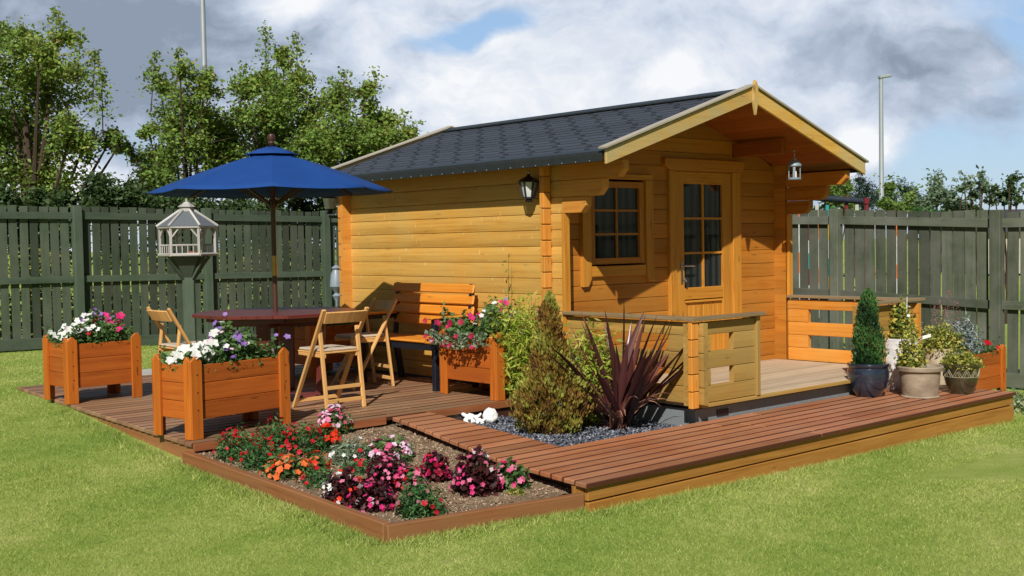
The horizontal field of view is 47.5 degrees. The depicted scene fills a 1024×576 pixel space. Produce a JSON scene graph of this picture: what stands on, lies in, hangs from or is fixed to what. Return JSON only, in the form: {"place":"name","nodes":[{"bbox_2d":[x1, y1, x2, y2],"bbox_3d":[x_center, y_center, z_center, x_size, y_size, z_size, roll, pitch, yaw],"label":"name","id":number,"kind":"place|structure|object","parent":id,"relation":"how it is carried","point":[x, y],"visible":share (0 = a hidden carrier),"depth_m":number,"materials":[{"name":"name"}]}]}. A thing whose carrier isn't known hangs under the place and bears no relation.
{"place":"outdoors","nodes":[
{"label":"outdoors","id":0,"kind":"place"},
{"bbox_2d":[0,239,1023,575],"bbox_3d":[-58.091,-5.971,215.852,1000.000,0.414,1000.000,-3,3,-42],"label":"lawn","id":1,"kind":"structure","parent":0,"point":[1008,463],"depth_m":6.28,"materials":[{"name":"green plant"}]},
{"bbox_2d":[0,172,33,263],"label":"hedge bush","id":2,"kind":"object","parent":1,"relation":"on","point":[7,198],"visible":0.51,"depth_m":18.49,"materials":[{"name":"green plant"}]},
{"bbox_2d":[8,178,91,327],"bbox_3d":[-7.752,-0.441,19.406,1.625,2.749,1.439,-1,2,-7],"label":"hedge bush","id":3,"kind":"object","parent":1,"relation":"on","point":[62,198],"visible":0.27,"depth_m":19.13,"materials":[{"name":"green plant"}]},
{"bbox_2d":[0,4,129,328],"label":"maple tree","id":4,"kind":"object","parent":1,"relation":"on","point":[28,159],"visible":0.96,"depth_m":19.96,"materials":[{"name":"green plant"}]},
{"bbox_2d":[70,165,164,312],"bbox_3d":[-6.666,-0.573,19.522,1.580,2.964,1.336,0,3,26],"label":"hedge bush","id":5,"kind":"object","parent":1,"relation":"on","point":[98,192],"visible":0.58,"depth_m":19.28,"materials":[{"name":"green plant"}]},
{"bbox_2d":[142,369,151,374],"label":"paving slabs","id":6,"kind":"structure","parent":1,"relation":"on","point":[146,371],"depth_m":12.35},
{"bbox_2d":[0,238,321,339],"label":"undergrowth","id":7,"kind":"object","parent":1,"relation":"on","point":[31,320],"visible":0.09,"depth_m":18.29,"materials":[{"name":"green plant"}]},
{"bbox_2d":[0,205,340,351],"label":"garden fence","id":8,"kind":"object","parent":1,"relation":"on","point":[82,278],"visible":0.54,"depth_m":17.40,"materials":[{"name":"green wood"}]},
{"bbox_2d":[144,174,218,308],"bbox_3d":[-5.904,-0.589,20.470,1.595,2.896,1.522,-3,3,-42],"label":"hedge bush","id":9,"kind":"object","parent":1,"relation":"on","point":[173,203],"visible":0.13,"depth_m":20.27,"materials":[{"name":"green plant"}]},
{"bbox_2d":[156,198,217,341],"bbox_3d":[-3.478,-0.009,12.514,0.657,1.905,0.574,-1,2,-9],"label":"bird table","id":10,"kind":"object","parent":1,"relation":"on","point":[187,215],"visible":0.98,"depth_m":12.42,"materials":[{"name":"white wood"}]},
{"bbox_2d":[123,46,255,242],"bbox_3d":[-6.355,-1.894,22.262,2.678,5.378,2.730,0,2,25],"label":"maple tree","id":11,"kind":"object","parent":1,"relation":"on","point":[160,161],"visible":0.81,"depth_m":21.74,"materials":[{"name":"green plant"}]},
{"bbox_2d":[200,0,210,199],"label":"street lamp","id":12,"kind":"object","parent":1,"relation":"on","point":[203,34],"visible":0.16,"depth_m":25.81,"materials":[{"name":"metal"}]},
{"bbox_2d":[200,198,289,305],"bbox_3d":[-5.011,-0.564,21.774,1.572,2.711,1.510,-3,3,-42],"label":"hedge bush","id":13,"kind":"object","parent":1,"relation":"on","point":[227,204],"visible":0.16,"depth_m":21.56,"materials":[{"name":"green plant"}]},
{"bbox_2d":[204,20,346,297],"bbox_3d":[-4.370,-2.220,22.437,2.518,5.946,3.492,-3,3,-42],"label":"maple tree","id":14,"kind":"object","parent":1,"relation":"on","point":[270,116],"visible":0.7,"depth_m":22.06,"materials":[{"name":"green plant"}]},
{"bbox_2d":[268,197,337,284],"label":"hedge bush","id":15,"kind":"object","parent":1,"relation":"on","point":[307,206],"visible":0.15,"depth_m":22.25,"materials":[{"name":"green plant"}]},
{"bbox_2d":[305,66,428,210],"bbox_3d":[-2.907,-1.846,22.917,2.623,5.111,2.287,0,2,14],"label":"maple tree","id":16,"kind":"object","parent":1,"relation":"on","point":[377,131],"visible":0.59,"depth_m":22.51,"materials":[{"name":"green plant"}]},
{"bbox_2d":[182,451,583,542],"bbox_3d":[-0.880,1.236,7.206,1.308,0.322,2.454,-3,3,-42],"label":"raised bed edging","id":17,"kind":"object","parent":1,"relation":"on","point":[376,526],"visible":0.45,"depth_m":6.44,"materials":[{"name":"brown wood"}]},
{"bbox_2d":[194,423,571,522],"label":"soil","id":18,"kind":"structure","parent":1,"relation":"on","point":[523,497],"depth_m":7.12,"materials":[{"name":"brown soil"}]},
{"bbox_2d":[212,422,262,463],"bbox_3d":[-1.797,1.015,7.626,0.344,0.258,0.358,-3,3,-42],"label":"red salvia","id":19,"kind":"object","parent":18,"relation":"on","point":[231,449],"visible":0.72,"depth_m":7.58,"materials":[{"name":"green plant"}]},
{"bbox_2d":[238,435,282,471],"bbox_3d":[-1.597,1.049,7.382,0.291,0.240,0.283,-1,2,5],"label":"red salvia","id":20,"kind":"object","parent":18,"relation":"on","point":[262,458],"visible":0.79,"depth_m":7.33,"materials":[{"name":"green plant"}]},
{"bbox_2d":[250,412,300,452],"bbox_3d":[-1.605,0.986,7.890,0.375,0.280,0.373,-1,2,7],"label":"red salvia","id":21,"kind":"object","parent":18,"relation":"on","point":[273,437],"visible":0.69,"depth_m":7.85,"materials":[{"name":"green plant"}]},
{"bbox_2d":[259,453,317,481],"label":"orange impatiens","id":22,"kind":"object","parent":18,"relation":"on","point":[284,467],"visible":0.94,"depth_m":7.15,"materials":[{"name":"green plant"}]},
{"bbox_2d":[277,421,327,454],"bbox_3d":[-1.406,1.013,7.850,0.359,0.242,0.366,-3,3,-42],"label":"red salvia","id":23,"kind":"object","parent":18,"relation":"on","point":[290,442],"visible":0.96,"depth_m":7.80,"materials":[{"name":"green plant"}]},
{"bbox_2d":[300,450,331,469],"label":"orange impatiens","id":24,"kind":"object","parent":18,"relation":"on","point":[315,458],"visible":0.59,"depth_m":7.39,"materials":[{"name":"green plant"}]},
{"bbox_2d":[296,461,338,488],"bbox_3d":[-1.166,1.127,7.011,0.274,0.164,0.283,-2,2,-21],"label":"red verbena","id":25,"kind":"object","parent":18,"relation":"on","point":[318,480],"visible":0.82,"depth_m":6.97,"materials":[{"name":"green plant"}]},
{"bbox_2d":[310,422,343,450],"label":"scarlet geranium","id":26,"kind":"object","parent":18,"relation":"on","point":[327,428],"visible":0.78,"depth_m":7.92,"materials":[{"name":"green plant"}]},
{"bbox_2d":[316,401,354,433],"bbox_3d":[-1.298,0.954,8.508,0.296,0.255,0.288,-3,3,-42],"label":"pink verbena","id":27,"kind":"object","parent":18,"relation":"on","point":[332,413],"visible":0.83,"depth_m":8.45,"materials":[{"name":"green plant"}]},
{"bbox_2d":[320,465,366,506],"bbox_3d":[-0.959,1.127,6.639,0.286,0.234,0.299,-3,3,-42],"label":"dark begonia","id":28,"kind":"object","parent":18,"relation":"on","point":[339,489],"visible":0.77,"depth_m":6.57,"materials":[{"name":"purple plant"}]},
{"bbox_2d":[326,436,375,466],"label":"white impatiens","id":29,"kind":"object","parent":18,"relation":"on","point":[344,454],"visible":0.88,"depth_m":7.54,"materials":[{"name":"grey plant"}]},
{"bbox_2d":[337,458,379,477],"bbox_3d":[-0.963,1.128,7.346,0.317,0.117,0.350,-3,3,-42],"label":"red verbena","id":30,"kind":"object","parent":18,"relation":"on","point":[360,466],"visible":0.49,"depth_m":7.30,"materials":[{"name":"green plant"}]},
{"bbox_2d":[346,477,399,512],"bbox_3d":[-0.781,1.161,6.548,0.302,0.190,0.317,-1,2,-5],"label":"dark begonia","id":31,"kind":"object","parent":18,"relation":"on","point":[375,496],"visible":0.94,"depth_m":6.47,"materials":[{"name":"pink plant"}]},
{"bbox_2d":[359,436,400,463],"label":"pink impatiens","id":32,"kind":"object","parent":18,"relation":"on","point":[381,446],"visible":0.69,"depth_m":7.59,"materials":[{"name":"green plant"}]},
{"bbox_2d":[365,449,412,490],"bbox_3d":[-0.748,1.093,6.948,0.302,0.258,0.342,-3,3,-42],"label":"dark begonia","id":33,"kind":"object","parent":18,"relation":"on","point":[388,467],"visible":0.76,"depth_m":6.89,"materials":[{"name":"pink plant"}]},
{"bbox_2d":[384,433,415,460],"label":"pale pink impatiens","id":34,"kind":"object","parent":18,"relation":"on","point":[402,445],"visible":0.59,"depth_m":7.72,"materials":[{"name":"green plant"}]},
{"bbox_2d":[398,452,413,462],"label":"seedling","id":35,"kind":"object","parent":18,"relation":"on","point":[404,456],"visible":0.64,"depth_m":7.63,"materials":[{"name":"green plant"}]},
{"bbox_2d":[388,465,429,492],"bbox_3d":[-0.610,1.141,6.942,0.266,0.168,0.258,-3,3,-42],"label":"pink begonia","id":36,"kind":"object","parent":18,"relation":"on","point":[416,473],"visible":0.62,"depth_m":6.89,"materials":[{"name":"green plant"}]},
{"bbox_2d":[393,478,448,519],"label":"green bush","id":37,"kind":"object","parent":18,"relation":"on","point":[421,502],"visible":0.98,"depth_m":6.35,"materials":[{"name":"green plant"}]},
{"bbox_2d":[419,450,453,482],"bbox_3d":[-0.474,1.106,7.186,0.219,0.205,0.236,-3,3,-42],"label":"dark begonia","id":38,"kind":"object","parent":18,"relation":"on","point":[439,470],"visible":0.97,"depth_m":7.13,"materials":[{"name":"pink plant"}]},
{"bbox_2d":[448,445,501,497],"bbox_3d":[-0.220,1.084,6.904,0.327,0.306,0.324,-3,3,-42],"label":"dark begonia","id":39,"kind":"object","parent":18,"relation":"on","point":[474,474],"visible":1,"depth_m":6.83,"materials":[{"name":"pink plant"}]},
{"bbox_2d":[492,456,531,491],"bbox_3d":[-0.028,1.129,7.060,0.275,0.208,0.302,-3,3,-42],"label":"pink begonia","id":40,"kind":"object","parent":18,"relation":"on","point":[514,474],"visible":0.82,"depth_m":6.99,"materials":[{"name":"green plant"}]},
{"bbox_2d":[505,486,525,495],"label":"seedling","id":41,"kind":"object","parent":18,"relation":"on","point":[511,491],"visible":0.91,"depth_m":6.88,"materials":[{"name":"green plant"}]},
{"bbox_2d":[17,362,1015,511],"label":"garden deck","id":42,"kind":"structure","parent":1,"relation":"on","point":[594,472],"depth_m":8.55,"materials":[{"name":"brown wood"}]},
{"bbox_2d":[42,333,142,404],"bbox_3d":[-3.669,0.681,10.169,0.660,0.565,0.524,-3,3,-44],"label":"wooden planter","id":43,"kind":"object","parent":42,"relation":"on","point":[71,366],"visible":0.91,"depth_m":10.00,"materials":[{"name":"orange wood"}]},
{"bbox_2d":[46,308,134,347],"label":"petunia plant","id":44,"kind":"object","parent":43,"relation":"on","point":[98,331],"visible":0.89,"depth_m":10.06,"materials":[{"name":"white plant"}]},
{"bbox_2d":[146,307,206,353],"bbox_3d":[-2.808,0.558,9.937,0.503,0.807,0.446,-3,3,-40],"label":"folding chair","id":45,"kind":"object","parent":42,"relation":"on","point":[156,316],"visible":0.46,"depth_m":9.78,"materials":[{"name":"brown wood"}]},
{"bbox_2d":[151,347,290,440],"bbox_3d":[-2.064,0.727,8.297,0.464,0.565,0.850,1,3,39],"label":"wooden planter","id":46,"kind":"object","parent":42,"relation":"on","point":[193,393],"visible":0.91,"depth_m":8.07,"materials":[{"name":"orange wood"}]},
{"bbox_2d":[156,312,290,371],"bbox_3d":[-2.055,0.381,8.256,0.486,0.406,0.882,1,3,39],"label":"petunia plant","id":47,"kind":"object","parent":46,"relation":"on","point":[223,344],"visible":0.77,"depth_m":8.18,"materials":[{"name":"white plant"}]},
{"bbox_2d":[147,134,392,401],"bbox_3d":[-2.010,-0.178,9.837,1.888,2.250,1.888,-1,2,11],"label":"garden umbrella","id":48,"kind":"object","parent":42,"relation":"on","point":[271,171],"visible":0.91,"depth_m":9.53,"materials":[{"name":"blue fabric"}]},
{"bbox_2d":[192,307,355,398],"bbox_3d":[-1.996,0.570,9.865,1.293,0.748,1.289,-3,3,-42],"label":"octagonal table","id":49,"kind":"object","parent":42,"relation":"on","point":[264,320],"visible":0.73,"depth_m":9.78,"materials":[{"name":"brown wood"}]},
{"bbox_2d":[279,322,358,378],"bbox_3d":[-1.951,0.588,11.772,0.624,0.565,0.660,1,3,44],"label":"wooden planter","id":50,"kind":"object","parent":42,"relation":"on","point":[304,338],"visible":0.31,"depth_m":11.51,"materials":[{"name":"orange wood"}]},
{"bbox_2d":[294,302,355,330],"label":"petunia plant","id":51,"kind":"object","parent":50,"relation":"in","point":[334,324],"visible":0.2,"depth_m":11.66,"materials":[{"name":"plant"}]},
{"bbox_2d":[292,307,368,408],"bbox_3d":[-1.449,0.558,9.325,0.446,0.807,0.503,-3,3,-43],"label":"folding chair","id":52,"kind":"object","parent":42,"relation":"on","point":[320,350],"visible":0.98,"depth_m":9.23,"materials":[{"name":"brown wood"}]},
{"bbox_2d":[330,265,340,365],"bbox_3d":[-1.896,0.299,12.608,0.150,1.110,0.146,-3,3,-42],"label":"garden lamp","id":53,"kind":"object","parent":42,"relation":"on","point":[334,283],"visible":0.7,"depth_m":12.55,"materials":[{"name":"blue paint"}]},
{"bbox_2d":[331,297,396,390],"bbox_3d":[-1.347,0.504,10.666,0.503,0.807,0.446,-3,3,-35],"label":"folding chair","id":54,"kind":"object","parent":42,"relation":"on","point":[368,336],"visible":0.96,"depth_m":10.61,"materials":[{"name":"brown wood"}]},
{"bbox_2d":[359,282,478,391],"bbox_3d":[-0.892,0.428,10.765,0.534,0.935,1.230,-3,3,-42],"label":"garden bench","id":55,"kind":"object","parent":42,"relation":"on","point":[396,338],"visible":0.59,"depth_m":10.83,"materials":[{"name":"brown wood"}]},
{"bbox_2d":[439,329,535,400],"bbox_3d":[-0.176,0.628,9.975,0.540,0.565,0.764,-3,3,-42],"label":"wooden planter","id":56,"kind":"object","parent":42,"relation":"on","point":[482,366],"visible":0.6,"depth_m":9.74,"materials":[{"name":"orange wood"}]},
{"bbox_2d":[422,318,488,350],"bbox_3d":[-0.491,0.391,9.753,0.164,0.281,0.776,-3,3,-42],"label":"trailing petunia","id":57,"kind":"object","parent":56,"relation":"hanging from","point":[457,337],"visible":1,"depth_m":9.71,"materials":[{"name":"green plant"}]},
{"bbox_2d":[439,296,537,344],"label":"petunia plant","id":58,"kind":"object","parent":56,"relation":"in","point":[484,317],"visible":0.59,"depth_m":9.90,"materials":[{"name":"green plant"}]},
{"bbox_2d":[502,255,514,320],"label":"climbing shoot","id":59,"kind":"object","parent":42,"relation":"on","point":[508,279],"visible":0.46,"depth_m":10.09,"materials":[{"name":"green plant"}]},
{"bbox_2d":[847,361,889,397],"bbox_3d":[3.105,0.796,10.127,0.364,0.292,0.364,-3,3,-42],"label":"glazed pot","id":60,"kind":"object","parent":42,"relation":"on","point":[869,381],"visible":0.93,"depth_m":9.99,"materials":[{"name":"blue ceramic"}]},
{"bbox_2d":[849,287,889,364],"bbox_3d":[3.094,0.352,10.107,0.341,0.721,0.360,-3,3,-42],"label":"potted conifer","id":61,"kind":"object","parent":60,"relation":"on","point":[864,325],"visible":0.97,"depth_m":10.06,"materials":[{"name":"green plant"}]},
{"bbox_2d":[885,338,919,389],"bbox_3d":[3.531,0.684,10.582,0.340,0.465,0.340,-3,3,-42],"label":"tall white pot","id":62,"kind":"object","parent":42,"relation":"on","point":[894,379],"visible":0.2,"depth_m":10.46,"materials":[{"name":"ceramic"}]},
{"bbox_2d":[888,295,919,338],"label":"variegated ivy","id":63,"kind":"object","parent":62,"relation":"in","point":[899,320],"visible":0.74,"depth_m":10.51,"materials":[{"name":"yellow plant"}]},
{"bbox_2d":[896,363,943,398],"bbox_3d":[3.519,0.803,10.027,0.392,0.272,0.392,-3,3,-42],"label":"tan pot","id":64,"kind":"object","parent":42,"relation":"on","point":[920,383],"visible":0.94,"depth_m":9.89,"materials":[{"name":"ceramic"}]},
{"bbox_2d":[893,324,928,367],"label":"variegated shrub","id":65,"kind":"object","parent":64,"relation":"in","point":[909,358],"visible":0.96,"depth_m":9.98,"materials":[{"name":"yellow plant"}]},
{"bbox_2d":[920,334,930,339],"bbox_3d":[3.570,0.421,10.032,0.090,0.050,0.003,-1,2,0],"label":"plant label","id":66,"kind":"object","parent":65,"relation":"attached to","point":[926,336],"visible":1,"depth_m":10.03,"materials":[{"name":"white paint"}]},
{"bbox_2d":[921,347,957,384],"bbox_3d":[4.012,0.727,10.907,0.328,0.338,0.328,-3,3,-42],"label":"cream pot","id":67,"kind":"object","parent":42,"relation":"on","point":[935,357],"visible":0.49,"depth_m":10.79,"materials":[{"name":"ceramic"}]},
{"bbox_2d":[920,320,967,352],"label":"golden shrub","id":68,"kind":"object","parent":67,"relation":"in","point":[935,337],"visible":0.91,"depth_m":10.81,"materials":[{"name":"yellow plant"}]},
{"bbox_2d":[930,290,959,342],"bbox_3d":[4.133,0.301,11.073,0.303,0.574,0.204,0,2,17],"label":"astilbe","id":69,"kind":"object","parent":67,"relation":"in","point":[944,312],"visible":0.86,"depth_m":11.06,"materials":[{"name":"pink plant"}]},
{"bbox_2d":[945,310,985,353],"bbox_3d":[4.266,0.420,10.951,0.399,0.421,0.421,-3,3,-42],"label":"silver dusty miller","id":70,"kind":"object","parent":67,"relation":"in","point":[970,340],"visible":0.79,"depth_m":10.89,"materials":[{"name":"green plant"}]},
{"bbox_2d":[941,363,981,393],"bbox_3d":[3.951,0.792,10.226,0.336,0.262,0.336,-3,3,-42],"label":"olive pot","id":71,"kind":"object","parent":42,"relation":"on","point":[961,381],"visible":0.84,"depth_m":10.11,"materials":[{"name":"ceramic"}]},
{"bbox_2d":[939,348,985,370],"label":"trailing variegated plant","id":72,"kind":"object","parent":71,"relation":"in","point":[962,358],"visible":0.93,"depth_m":10.16,"materials":[{"name":"yellow plant"}]},
{"bbox_2d":[923,344,1005,390],"bbox_3d":[4.489,0.859,11.686,0.800,0.565,0.604,-3,3,-42],"label":"wooden planter","id":73,"kind":"object","parent":42,"relation":"on","point":[992,374],"visible":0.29,"depth_m":11.59,"materials":[{"name":"orange wood"}]},
{"bbox_2d":[947,336,1000,355],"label":"petunia plant","id":74,"kind":"object","parent":73,"relation":"on","point":[987,342],"visible":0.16,"depth_m":11.64,"materials":[{"name":"red plant"}]},
{"bbox_2d":[485,411,674,446],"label":"slate ground","id":75,"kind":"structure","parent":1,"relation":"on","point":[591,433],"depth_m":8.75,"materials":[{"name":"grey gravel"}]},
{"bbox_2d":[485,290,542,404],"bbox_3d":[0.074,0.545,9.650,0.629,1.059,0.598,-3,3,-42],"label":"bamboo","id":76,"kind":"object","parent":75,"relation":"on","point":[521,350],"visible":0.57,"depth_m":9.56,"materials":[{"name":"green plant"}]},
{"bbox_2d":[506,290,599,435],"bbox_3d":[0.263,0.565,8.712,0.719,1.106,0.687,-3,3,-42],"label":"golden conifer","id":77,"kind":"object","parent":75,"relation":"on","point":[531,391],"visible":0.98,"depth_m":8.63,"materials":[{"name":"green plant"}]},
{"bbox_2d":[463,415,680,449],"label":"slate chippings","id":78,"kind":"object","parent":75,"relation":"on","point":[601,433],"visible":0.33,"depth_m":8.72,"materials":[{"name":"grey gravel"}]},
{"bbox_2d":[461,413,480,422],"bbox_3d":[-0.329,1.018,9.263,0.179,0.126,0.177,-3,3,-42],"label":"stone ornament","id":79,"kind":"object","parent":78,"relation":"on","point":[468,418],"visible":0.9,"depth_m":9.22,"materials":[{"name":"white stone"}]},
{"bbox_2d":[472,415,486,423],"bbox_3d":[-0.254,1.043,9.210,0.107,0.078,0.109,-3,3,-42],"label":"stone ornament","id":80,"kind":"object","parent":78,"relation":"on","point":[479,420],"visible":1,"depth_m":9.19,"materials":[{"name":"white stone"}]},
{"bbox_2d":[482,408,497,423],"bbox_3d":[-0.173,1.015,9.238,0.123,0.128,0.126,-3,3,-42],"label":"stone ornament","id":81,"kind":"object","parent":78,"relation":"on","point":[490,415],"visible":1,"depth_m":9.20,"materials":[{"name":"white stone"}]},
{"bbox_2d":[527,309,708,429],"bbox_3d":[0.757,0.573,8.773,1.265,1.023,1.222,-3,3,-42],"label":"flax plant","id":82,"kind":"object","parent":78,"relation":"on","point":[623,406],"visible":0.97,"depth_m":8.76,"materials":[{"name":"purple plant"}]},
{"bbox_2d":[536,313,622,426],"bbox_3d":[0.538,0.646,8.974,0.683,0.895,0.593,-3,3,-42],"label":"bamboo","id":83,"kind":"object","parent":75,"relation":"on","point":[589,353],"visible":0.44,"depth_m":8.92,"materials":[{"name":"green plant"}]},
{"bbox_2d":[331,80,925,425],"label":"log summer house","id":84,"kind":"structure","parent":1,"relation":"on","point":[661,211],"depth_m":10.79,"materials":[{"name":"brown wood"}]},
{"bbox_2d":[321,197,337,217],"bbox_3d":[-1.874,-0.907,12.470,0.341,0.335,0.185,-2,2,-19],"label":"bracket lantern","id":85,"kind":"object","parent":84,"relation":"attached to","point":[330,204],"visible":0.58,"depth_m":12.40,"materials":[{"name":"beige glass"}]},
{"bbox_2d":[518,169,538,201],"bbox_3d":[0.142,-0.872,9.893,0.164,0.282,0.190,0,3,31],"label":"wall lantern","id":86,"kind":"object","parent":84,"relation":"hanging from","point":[528,184],"visible":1,"depth_m":9.85,"materials":[{"name":"black metal"}]},
{"bbox_2d":[580,174,654,286],"bbox_3d":[0.934,-0.520,10.365,0.917,0.990,0.070,-3,3,-42],"label":"window","id":87,"kind":"structure","parent":84,"relation":"in","point":[618,225],"depth_m":10.40,"materials":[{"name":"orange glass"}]},
{"bbox_2d":[676,171,731,350],"bbox_3d":[1.859,-0.176,11.174,0.835,1.864,0.109,-3,3,-42],"label":"door","id":88,"kind":"structure","parent":84,"relation":"in","point":[703,200],"depth_m":11.20,"materials":[{"name":"brown wood"}]},
{"bbox_2d":[787,150,801,179],"bbox_3d":[2.677,-1.168,11.013,0.132,0.285,0.132,1,3,37],"label":"hanging lantern","id":89,"kind":"object","parent":84,"relation":"hanging from","point":[794,163],"visible":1,"depth_m":10.98,"materials":[{"name":"metal"}]},
{"bbox_2d":[818,178,860,237],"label":"sapling","id":90,"kind":"object","parent":1,"relation":"on","point":[840,190],"visible":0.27,"depth_m":24.16,"materials":[{"name":"green plant"}]},
{"bbox_2d":[798,196,896,299],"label":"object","id":91,"kind":"object","parent":1,"relation":"on","point":[846,200],"visible":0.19,"depth_m":16.29,"materials":[{"name":"grey metal"}]},
{"bbox_2d":[878,74,891,209],"bbox_3d":[10.259,-2.878,31.980,0.369,5.991,0.175,-1,2,-5],"label":"street lamp","id":92,"kind":"object","parent":1,"relation":"on","point":[881,151],"visible":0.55,"depth_m":31.88,"materials":[{"name":"metal"}]},
{"bbox_2d":[870,177,923,239],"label":"sapling","id":93,"kind":"object","parent":1,"relation":"on","point":[906,187],"visible":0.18,"depth_m":44.37,"materials":[{"name":"green plant"}]},
{"bbox_2d":[873,172,927,264],"bbox_3d":[7.299,-0.811,22.006,1.146,2.756,1.003,-1,2,-7],"label":"sapling","id":94,"kind":"object","parent":1,"relation":"on","point":[886,203],"visible":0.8,"depth_m":21.85,"materials":[{"name":"green plant"}]},
{"bbox_2d":[788,209,1023,388],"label":"garden fence","id":95,"kind":"object","parent":1,"relation":"on","point":[991,304],"visible":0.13,"depth_m":13.60,"materials":[{"name":"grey wood"}]},
{"bbox_2d":[911,205,941,326],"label":"hedge bush","id":96,"kind":"object","parent":1,"relation":"on","point":[918,209],"visible":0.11,"depth_m":17.50,"materials":[{"name":"green plant"}]},
{"bbox_2d":[910,168,968,271],"bbox_3d":[7.646,-0.783,20.875,0.834,2.776,1.050,-2,2,-14],"label":"sapling","id":97,"kind":"object","parent":1,"relation":"on","point":[931,199],"visible":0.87,"depth_m":20.74,"materials":[{"name":"green plant"}]},
{"bbox_2d":[940,199,983,215],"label":"sapling","id":98,"kind":"object","parent":1,"relation":"on","point":[975,207],"visible":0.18,"depth_m":21.78,"materials":[{"name":"green plant"}]},
{"bbox_2d":[935,165,997,323],"bbox_3d":[7.955,-0.753,20.119,1.197,2.763,0.795,-1,2,-9],"label":"sapling","id":99,"kind":"object","parent":1,"relation":"on","point":[974,194],"visible":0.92,"depth_m":20.03,"materials":[{"name":"green plant"}]},
{"bbox_2d":[985,170,1023,323],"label":"sapling","id":100,"kind":"object","parent":1,"relation":"on","point":[1007,196],"visible":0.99,"depth_m":19.94,"materials":[{"name":"green plant"}]},
{"bbox_2d":[999,385,1023,412],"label":"ground ivy","id":101,"kind":"object","parent":1,"relation":"on","point":[1018,402],"visible":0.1,"depth_m":11.03,"materials":[{"name":"green plant"}]},
{"bbox_2d":[0,0,1023,251],"label":"sky","id":102,"kind":"structure","parent":0,"point":[953,96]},
{"bbox_2d":[842,172,878,276],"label":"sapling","id":103,"kind":"object","parent":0,"point":[860,181],"visible":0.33,"depth_m":42.71,"materials":[{"name":"green plant"}]},
{"bbox_2d":[918,209,1023,273],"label":"distant house","id":104,"kind":"structure","parent":0,"point":[1006,215],"depth_m":45.38,"materials":[{"name":"tile"}]}
]}

